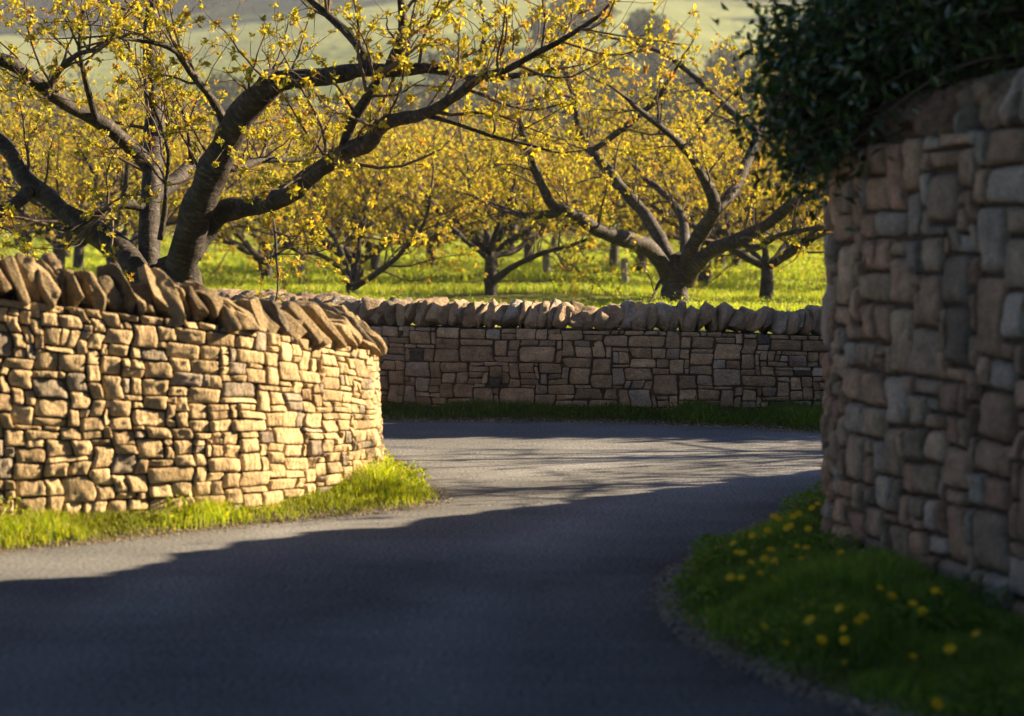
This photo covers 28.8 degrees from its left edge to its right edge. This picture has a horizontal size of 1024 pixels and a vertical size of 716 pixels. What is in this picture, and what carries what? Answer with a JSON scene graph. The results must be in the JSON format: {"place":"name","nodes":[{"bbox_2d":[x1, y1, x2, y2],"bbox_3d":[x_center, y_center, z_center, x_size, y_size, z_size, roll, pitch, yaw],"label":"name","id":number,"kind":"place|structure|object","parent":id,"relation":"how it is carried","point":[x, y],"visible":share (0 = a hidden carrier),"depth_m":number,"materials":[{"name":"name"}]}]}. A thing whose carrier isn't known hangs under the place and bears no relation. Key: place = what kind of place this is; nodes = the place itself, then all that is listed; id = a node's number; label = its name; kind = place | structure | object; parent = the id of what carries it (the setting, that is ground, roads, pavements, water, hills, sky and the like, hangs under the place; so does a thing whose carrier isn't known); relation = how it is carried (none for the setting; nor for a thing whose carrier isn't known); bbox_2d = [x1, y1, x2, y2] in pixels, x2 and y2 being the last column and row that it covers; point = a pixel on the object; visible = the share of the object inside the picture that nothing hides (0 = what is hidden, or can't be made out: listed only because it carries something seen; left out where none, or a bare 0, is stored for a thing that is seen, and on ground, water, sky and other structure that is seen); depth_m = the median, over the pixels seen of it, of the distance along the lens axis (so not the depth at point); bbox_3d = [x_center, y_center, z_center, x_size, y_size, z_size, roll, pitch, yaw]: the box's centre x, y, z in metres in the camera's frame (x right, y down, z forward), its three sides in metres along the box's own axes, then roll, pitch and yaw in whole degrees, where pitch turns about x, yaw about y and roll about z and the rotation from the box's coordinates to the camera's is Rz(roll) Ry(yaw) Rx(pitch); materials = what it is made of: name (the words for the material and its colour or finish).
{"place":"outdoors","nodes":[
{"label":"outdoors","id":0,"kind":"place"},
{"bbox_2d":[0,448,440,551],"bbox_3d":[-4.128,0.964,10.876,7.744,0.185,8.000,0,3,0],"label":"verge","id":1,"kind":"structure","parent":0,"point":[166,530],"depth_m":11.00,"materials":[{"name":"green plant"}]},
{"bbox_2d":[0,252,386,518],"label":"dry stone wall","id":2,"kind":"structure","parent":1,"relation":"on","point":[114,396],"depth_m":11.09,"materials":[{"name":"stone"}]},
{"bbox_2d":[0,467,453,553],"bbox_3d":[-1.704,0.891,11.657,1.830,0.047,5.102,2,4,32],"label":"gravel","id":3,"kind":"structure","parent":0,"point":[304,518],"depth_m":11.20,"materials":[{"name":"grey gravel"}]},
{"bbox_2d":[0,0,806,237],"bbox_3d":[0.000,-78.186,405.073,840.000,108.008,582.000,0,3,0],"label":"hillside","id":4,"kind":"structure","parent":0,"point":[331,48],"depth_m":327.94,"materials":[{"name":"green plant"}]},
{"bbox_2d":[0,0,783,162],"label":"woodland","id":5,"kind":"object","parent":4,"relation":"on","point":[230,89],"visible":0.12,"depth_m":187.35,"materials":[{"name":"yellow plant"}]},
{"bbox_2d":[525,0,579,52],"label":"hillside tree","id":6,"kind":"object","parent":4,"relation":"on","point":[534,29],"visible":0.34,"depth_m":246.63,"materials":[{"name":"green plant"}]},
{"bbox_2d":[545,0,621,49],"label":"hillside tree","id":7,"kind":"object","parent":4,"relation":"on","point":[590,14],"visible":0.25,"depth_m":258.37,"materials":[{"name":"green plant"}]},
{"bbox_2d":[622,8,680,65],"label":"hillside tree","id":8,"kind":"object","parent":4,"relation":"on","point":[638,17],"visible":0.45,"depth_m":231.44,"materials":[{"name":"green plant"}]},
{"bbox_2d":[0,234,826,333],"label":"orchard ground","id":9,"kind":"structure","parent":0,"point":[509,298],"depth_m":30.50,"materials":[{"name":"green plant"}]},
{"bbox_2d":[0,97,22,185],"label":"cherry tree","id":10,"kind":"object","parent":9,"relation":"on","point":[6,107],"visible":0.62,"depth_m":28.40,"materials":[{"name":"yellow plant"}]},
{"bbox_2d":[4,152,71,247],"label":"cherry tree","id":11,"kind":"object","parent":9,"relation":"on","point":[18,243],"depth_m":74.35,"materials":[{"name":"yellow plant"}]},
{"bbox_2d":[0,86,132,255],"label":"cherry tree","id":12,"kind":"object","parent":9,"relation":"on","point":[28,237],"visible":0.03,"depth_m":52.35,"materials":[{"name":"yellow plant"}]},
{"bbox_2d":[3,142,138,258],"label":"cherry tree","id":13,"kind":"object","parent":9,"relation":"on","point":[66,252],"depth_m":61.35,"materials":[{"name":"yellow plant"}]},
{"bbox_2d":[0,85,204,267],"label":"cherry tree","id":14,"kind":"object","parent":9,"relation":"on","point":[78,256],"visible":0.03,"depth_m":42.15,"materials":[{"name":"yellow plant"}]},
{"bbox_2d":[0,38,225,268],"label":"cherry tree","id":15,"kind":"object","parent":9,"relation":"on","point":[61,256],"visible":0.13,"depth_m":35.13,"materials":[{"name":"yellow plant"}]},
{"bbox_2d":[80,134,184,248],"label":"cherry tree","id":16,"kind":"object","parent":9,"relation":"on","point":[134,228],"depth_m":72.93,"materials":[{"name":"yellow plant"}]},
{"bbox_2d":[0,26,337,269],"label":"cherry tree","id":17,"kind":"object","parent":9,"relation":"on","point":[128,171],"visible":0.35,"depth_m":30.62,"materials":[{"name":"yellow plant"}]},
{"bbox_2d":[81,85,304,258],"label":"cherry tree","id":18,"kind":"object","parent":9,"relation":"on","point":[178,157],"visible":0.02,"depth_m":52.49,"materials":[{"name":"yellow plant"}]},
{"bbox_2d":[164,134,284,241],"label":"cherry tree","id":19,"kind":"object","parent":9,"relation":"on","point":[235,224],"depth_m":62.45,"materials":[{"name":"yellow plant"}]},
{"bbox_2d":[143,98,410,279],"bbox_3d":[-4.924,-3.041,37.577,5.088,3.794,6.222,-1,4,-20],"label":"cherry tree","id":20,"kind":"object","parent":9,"relation":"on","point":[245,247],"visible":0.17,"depth_m":37.48,"materials":[{"name":"yellow plant"}]},
{"bbox_2d":[125,62,430,272],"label":"cherry tree","id":21,"kind":"object","parent":9,"relation":"on","point":[254,235],"visible":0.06,"depth_m":41.57,"materials":[{"name":"yellow plant"}]},
{"bbox_2d":[297,255,305,284],"bbox_3d":[-3.489,-1.371,32.981,0.137,0.739,0.125,-1,3,0],"label":"wooden post","id":22,"kind":"object","parent":9,"relation":"on","point":[302,267],"visible":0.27,"depth_m":32.93,"materials":[{"name":"grey wood"}]},
{"bbox_2d":[238,133,432,255],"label":"cherry tree","id":23,"kind":"object","parent":9,"relation":"on","point":[350,241],"visible":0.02,"depth_m":51.75,"materials":[{"name":"yellow plant"}]},
{"bbox_2d":[166,77,533,281],"bbox_3d":[-2.972,-2.969,34.692,6.550,3.966,5.356,-1,3,-9],"label":"cherry tree","id":24,"kind":"object","parent":9,"relation":"on","point":[349,257],"visible":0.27,"depth_m":34.09,"materials":[{"name":"yellow plant"}]},
{"bbox_2d":[228,97,512,294],"bbox_3d":[-2.176,-2.390,29.379,3.975,3.210,3.745,-1,3,-11],"label":"cherry tree","id":25,"kind":"object","parent":9,"relation":"on","point":[374,274],"visible":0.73,"depth_m":29.14,"materials":[{"name":"yellow plant"}]},
{"bbox_2d":[256,100,487,269],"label":"cherry tree","id":26,"kind":"object","parent":9,"relation":"on","point":[374,262],"visible":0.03,"depth_m":43.84,"materials":[{"name":"yellow plant"}]},
{"bbox_2d":[308,104,486,250],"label":"cherry tree","id":27,"kind":"object","parent":9,"relation":"on","point":[392,151],"visible":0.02,"depth_m":62.43,"materials":[{"name":"yellow plant"}]},
{"bbox_2d":[347,90,607,269],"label":"cherry tree","id":28,"kind":"object","parent":9,"relation":"on","point":[433,241],"visible":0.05,"depth_m":45.44,"materials":[{"name":"yellow plant"}]},
{"bbox_2d":[364,41,656,302],"bbox_3d":[0.003,-2.760,30.111,4.496,4.302,4.114,0,3,0],"label":"cherry tree","id":29,"kind":"object","parent":9,"relation":"on","point":[490,255],"visible":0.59,"depth_m":30.06,"materials":[{"name":"yellow plant"}]},
{"bbox_2d":[341,58,691,281],"bbox_3d":[-0.368,-3.308,36.071,6.371,4.232,5.209,2,4,34],"label":"cherry tree","id":30,"kind":"object","parent":9,"relation":"on","point":[501,237],"visible":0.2,"depth_m":35.89,"materials":[{"name":"yellow plant"}]},
{"bbox_2d":[432,117,610,262],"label":"cherry tree","id":31,"kind":"object","parent":9,"relation":"on","point":[511,231],"visible":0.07,"depth_m":51.04,"materials":[{"name":"yellow plant"}]},
{"bbox_2d":[460,145,585,256],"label":"cherry tree","id":32,"kind":"object","parent":9,"relation":"on","point":[513,244],"visible":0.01,"depth_m":62.31,"materials":[{"name":"yellow plant"}]},
{"bbox_2d":[542,253,550,274],"bbox_3d":[0.650,-1.629,36.964,0.163,0.696,0.164,-2,4,0],"label":"wooden post","id":33,"kind":"object","parent":9,"relation":"on","point":[546,261],"visible":0.4,"depth_m":36.90,"materials":[{"name":"grey wood"}]},
{"bbox_2d":[535,140,633,247],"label":"cherry tree","id":34,"kind":"object","parent":9,"relation":"on","point":[553,240],"depth_m":73.62,"materials":[{"name":"yellow plant"}]},
{"bbox_2d":[507,80,730,267],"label":"cherry tree","id":35,"kind":"object","parent":9,"relation":"on","point":[614,253],"visible":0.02,"depth_m":49.81,"materials":[{"name":"yellow plant"}]},
{"bbox_2d":[478,105,770,273],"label":"cherry tree","id":36,"kind":"object","parent":9,"relation":"on","point":[675,235],"visible":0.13,"depth_m":42.19,"materials":[{"name":"yellow plant"}]},
{"bbox_2d":[621,257,628,282],"bbox_3d":[1.926,-1.397,33.975,0.134,0.648,0.122,0,4,0],"label":"wooden post","id":37,"kind":"object","parent":9,"relation":"on","point":[624,264],"visible":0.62,"depth_m":33.92,"materials":[{"name":"grey wood"}]},
{"bbox_2d":[421,0,833,304],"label":"cherry tree","id":38,"kind":"object","parent":9,"relation":"on","point":[682,268],"visible":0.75,"depth_m":24.73,"materials":[{"name":"yellow plant"}]},
{"bbox_2d":[540,0,822,283],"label":"cherry tree","id":39,"kind":"object","parent":9,"relation":"on","point":[659,215],"visible":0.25,"depth_m":35.58,"materials":[{"name":"yellow plant"}]},
{"bbox_2d":[533,71,832,299],"bbox_3d":[3.762,-2.560,30.258,5.336,3.698,5.015,-2,4,-27],"label":"cherry tree","id":40,"kind":"object","parent":9,"relation":"on","point":[765,260],"visible":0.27,"depth_m":30.43,"materials":[{"name":"yellow plant"}]},
{"bbox_2d":[596,93,819,268],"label":"cherry tree","id":41,"kind":"object","parent":9,"relation":"on","point":[723,263],"visible":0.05,"depth_m":46.47,"materials":[{"name":"yellow plant"}]},
{"bbox_2d":[625,121,813,268],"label":"cherry tree","id":42,"kind":"object","parent":9,"relation":"on","point":[737,262],"visible":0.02,"depth_m":47.86,"materials":[{"name":"yellow plant"}]},
{"bbox_2d":[681,121,830,255],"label":"cherry tree","id":43,"kind":"object","parent":9,"relation":"on","point":[779,229],"visible":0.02,"depth_m":42.80,"materials":[{"name":"yellow plant"}]},
{"bbox_2d":[701,108,813,242],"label":"cherry tree","id":44,"kind":"object","parent":9,"relation":"on","point":[763,163],"depth_m":61.07,"materials":[{"name":"yellow plant"}]},
{"bbox_2d":[708,3,831,260],"bbox_3d":[6.797,-3.728,35.639,7.291,5.526,6.482,0,3,-6],"label":"cherry tree","id":45,"kind":"object","parent":9,"relation":"on","point":[762,141],"visible":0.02,"depth_m":34.66,"materials":[{"name":"yellow plant"}]},
{"bbox_2d":[0,421,868,715],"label":"road","id":46,"kind":"structure","parent":0,"point":[520,569],"depth_m":8.92,"materials":[{"name":"grey asphalt"}]},
{"bbox_2d":[382,415,820,432],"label":"gravel","id":47,"kind":"structure","parent":46,"relation":"on","point":[600,421],"depth_m":17.42,"materials":[{"name":"grey gravel"}]},
{"bbox_2d":[642,498,942,715],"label":"gravel","id":48,"kind":"structure","parent":46,"relation":"on","point":[658,591],"depth_m":7.61,"materials":[{"name":"grey gravel"}]},
{"bbox_2d":[380,396,823,431],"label":"verge","id":49,"kind":"structure","parent":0,"point":[612,417],"depth_m":17.48,"materials":[{"name":"green plant"}]},
{"bbox_2d":[147,288,830,408],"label":"dry stone wall","id":50,"kind":"structure","parent":49,"relation":"on","point":[441,350],"depth_m":17.95,"materials":[{"name":"stone"}]},
{"bbox_2d":[661,478,1023,715],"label":"verge","id":51,"kind":"structure","parent":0,"point":[815,675],"depth_m":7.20,"materials":[{"name":"green plant"}]},
{"bbox_2d":[726,574,738,610],"bbox_3d":[0.916,0.998,8.127,0.041,0.241,0.033,-15,5,-7],"label":"dandelion","id":52,"kind":"object","parent":51,"relation":"on","point":[730,577],"visible":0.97,"depth_m":8.12,"materials":[{"name":"yellow plant"}]},
{"bbox_2d":[729,540,737,564],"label":"dandelion","id":53,"kind":"object","parent":51,"relation":"on","point":[732,543],"visible":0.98,"depth_m":9.30,"materials":[{"name":"yellow plant"}]},
{"bbox_2d":[737,574,747,601],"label":"dandelion","id":54,"kind":"object","parent":51,"relation":"on","point":[740,577],"visible":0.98,"depth_m":8.19,"materials":[{"name":"yellow plant"}]},
{"bbox_2d":[738,550,746,566],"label":"dandelion","id":55,"kind":"object","parent":51,"relation":"on","point":[742,552],"visible":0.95,"depth_m":8.99,"materials":[{"name":"yellow plant"}]},
{"bbox_2d":[747,559,756,586],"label":"dandelion","id":56,"kind":"object","parent":51,"relation":"on","point":[751,562],"visible":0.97,"depth_m":8.40,"materials":[{"name":"yellow plant"}]},
{"bbox_2d":[748,532,756,561],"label":"dandelion","id":57,"kind":"object","parent":51,"relation":"on","point":[751,535],"visible":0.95,"depth_m":9.04,"materials":[{"name":"yellow plant"}]},
{"bbox_2d":[757,571,763,585],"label":"dandelion","id":58,"kind":"object","parent":51,"relation":"on","point":[760,573],"visible":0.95,"depth_m":8.33,"materials":[{"name":"yellow plant"}]},
{"bbox_2d":[760,556,768,584],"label":"dandelion","id":59,"kind":"object","parent":51,"relation":"on","point":[764,559],"visible":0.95,"depth_m":8.31,"materials":[{"name":"yellow plant"}]},
{"bbox_2d":[762,623,768,635],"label":"dandelion","id":60,"kind":"object","parent":51,"relation":"on","point":[765,625],"visible":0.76,"depth_m":7.71,"materials":[{"name":"yellow plant"}]},
{"bbox_2d":[764,527,770,532],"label":"dandelion","id":61,"kind":"object","parent":51,"relation":"on","point":[767,529],"visible":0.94,"depth_m":9.66,"materials":[{"name":"yellow plant"}]},
{"bbox_2d":[771,558,777,591],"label":"dandelion","id":62,"kind":"object","parent":51,"relation":"on","point":[774,560],"visible":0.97,"depth_m":8.33,"materials":[{"name":"yellow plant"}]},
{"bbox_2d":[772,514,779,524],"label":"dandelion","id":63,"kind":"object","parent":51,"relation":"on","point":[776,517],"visible":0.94,"depth_m":10.17,"materials":[{"name":"yellow plant"}]},
{"bbox_2d":[783,524,790,553],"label":"dandelion","id":64,"kind":"object","parent":51,"relation":"on","point":[787,528],"visible":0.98,"depth_m":9.13,"materials":[{"name":"yellow plant"}]},
{"bbox_2d":[788,523,793,551],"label":"dandelion","id":65,"kind":"object","parent":51,"relation":"on","point":[791,525],"visible":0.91,"depth_m":9.18,"materials":[{"name":"yellow plant"}]},
{"bbox_2d":[789,514,797,522],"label":"dandelion","id":66,"kind":"object","parent":51,"relation":"on","point":[792,516],"visible":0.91,"depth_m":10.18,"materials":[{"name":"yellow plant"}]},
{"bbox_2d":[795,510,802,530],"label":"dandelion","id":67,"kind":"object","parent":51,"relation":"on","point":[798,513],"visible":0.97,"depth_m":9.71,"materials":[{"name":"yellow plant"}]},
{"bbox_2d":[802,545,809,561],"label":"dandelion","id":68,"kind":"object","parent":51,"relation":"on","point":[806,547],"visible":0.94,"depth_m":8.72,"materials":[{"name":"yellow plant"}]},
{"bbox_2d":[805,525,811,552],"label":"dandelion","id":69,"kind":"object","parent":51,"relation":"on","point":[808,528],"visible":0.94,"depth_m":9.26,"materials":[{"name":"yellow plant"}]},
{"bbox_2d":[808,505,814,524],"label":"dandelion","id":70,"kind":"object","parent":51,"relation":"on","point":[811,507],"visible":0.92,"depth_m":10.01,"materials":[{"name":"yellow plant"}]},
{"bbox_2d":[805,616,818,653],"bbox_3d":[1.135,1.092,7.410,0.045,0.268,0.037,-14,-3,43],"label":"dandelion","id":71,"kind":"object","parent":51,"relation":"on","point":[809,620],"visible":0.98,"depth_m":7.41,"materials":[{"name":"yellow plant"}]},
{"bbox_2d":[812,501,820,526],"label":"dandelion","id":72,"kind":"object","parent":51,"relation":"on","point":[817,503],"visible":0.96,"depth_m":10.41,"materials":[{"name":"yellow plant"}]},
{"bbox_2d":[817,635,826,654],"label":"dandelion","id":73,"kind":"object","parent":51,"relation":"on","point":[821,639],"visible":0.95,"depth_m":7.34,"materials":[{"name":"yellow plant"}]},
{"bbox_2d":[835,604,846,635],"bbox_3d":[1.243,1.028,7.431,0.038,0.218,0.031,-14,-2,40],"label":"dandelion","id":74,"kind":"object","parent":51,"relation":"on","point":[838,608],"visible":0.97,"depth_m":7.43,"materials":[{"name":"yellow plant"}]},
{"bbox_2d":[839,625,847,646],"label":"dandelion","id":75,"kind":"object","parent":51,"relation":"on","point":[843,628],"visible":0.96,"depth_m":7.33,"materials":[{"name":"yellow plant"}]},
{"bbox_2d":[839,636,849,653],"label":"dandelion","id":76,"kind":"object","parent":51,"relation":"on","point":[844,640],"visible":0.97,"depth_m":7.31,"materials":[{"name":"yellow plant"}]},
{"bbox_2d":[854,618,862,656],"bbox_3d":[1.271,1.057,7.277,0.038,0.214,0.031,1,-8,-17],"label":"dandelion","id":77,"kind":"object","parent":51,"relation":"on","point":[858,620],"visible":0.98,"depth_m":7.28,"materials":[{"name":"yellow plant"}]},
{"bbox_2d":[858,613,875,655],"bbox_3d":[1.310,1.038,7.252,0.040,0.229,0.033,-19,2,-39],"label":"dandelion","id":78,"kind":"object","parent":51,"relation":"on","point":[864,616],"visible":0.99,"depth_m":7.25,"materials":[{"name":"yellow plant"}]},
{"bbox_2d":[877,585,883,605],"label":"dandelion","id":79,"kind":"object","parent":51,"relation":"on","point":[880,587],"visible":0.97,"depth_m":7.84,"materials":[{"name":"yellow plant"}]},
{"bbox_2d":[887,592,897,631],"bbox_3d":[1.430,0.989,7.400,0.034,0.247,0.042,-5,10,40],"label":"dandelion","id":80,"kind":"object","parent":51,"relation":"on","point":[893,595],"visible":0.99,"depth_m":7.39,"materials":[{"name":"yellow plant"}]},
{"bbox_2d":[908,600,917,644],"bbox_3d":[1.468,1.001,7.275,0.039,0.232,0.032,-1,-9,9],"label":"dandelion","id":81,"kind":"object","parent":51,"relation":"on","point":[913,603],"visible":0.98,"depth_m":7.29,"materials":[{"name":"yellow plant"}]},
{"bbox_2d":[910,653,916,670],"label":"dandelion","id":82,"kind":"object","parent":51,"relation":"on","point":[913,655],"visible":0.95,"depth_m":6.96,"materials":[{"name":"yellow plant"}]},
{"bbox_2d":[820,67,1023,616],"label":"dry stone wall","id":83,"kind":"structure","parent":51,"relation":"on","point":[922,372],"depth_m":8.68,"materials":[{"name":"stone"}]},
{"bbox_2d":[710,0,1023,243],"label":"evergreen shrub","id":84,"kind":"object","parent":83,"relation":"on","point":[836,61],"visible":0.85,"depth_m":9.13,"materials":[{"name":"green plant"}]},
{"bbox_2d":[917,606,926,626],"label":"dandelion","id":85,"kind":"object","parent":51,"relation":"on","point":[921,609],"visible":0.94,"depth_m":7.59,"materials":[{"name":"yellow plant"}]},
{"bbox_2d":[931,587,939,624],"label":"dandelion","id":86,"kind":"object","parent":51,"relation":"on","point":[935,590],"visible":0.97,"depth_m":7.67,"materials":[{"name":"yellow plant"}]},
{"bbox_2d":[932,698,942,715],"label":"dandelion","id":87,"kind":"object","parent":51,"relation":"on","point":[937,704],"visible":1,"depth_m":6.48,"materials":[{"name":"yellow plant"}]},
{"bbox_2d":[943,644,956,676],"bbox_3d":[1.504,1.131,6.839,0.050,0.294,0.040,-2,-7,29],"label":"dandelion","id":88,"kind":"object","parent":51,"relation":"on","point":[948,648],"visible":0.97,"depth_m":6.85,"materials":[{"name":"yellow plant"}]},
{"bbox_2d":[972,631,979,664],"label":"dandelion","id":89,"kind":"object","parent":51,"relation":"on","point":[975,633],"visible":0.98,"depth_m":6.90,"materials":[{"name":"yellow plant"}]},
{"label":"ground","id":90,"kind":"structure","parent":0,"visible":0},
{"bbox_2d":[0,0,699,300],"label":"cherry tree","id":91,"kind":"object","parent":90,"relation":"on","point":[204,215],"visible":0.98,"depth_m":14.90,"materials":[{"name":"yellow plant"}]}
]}

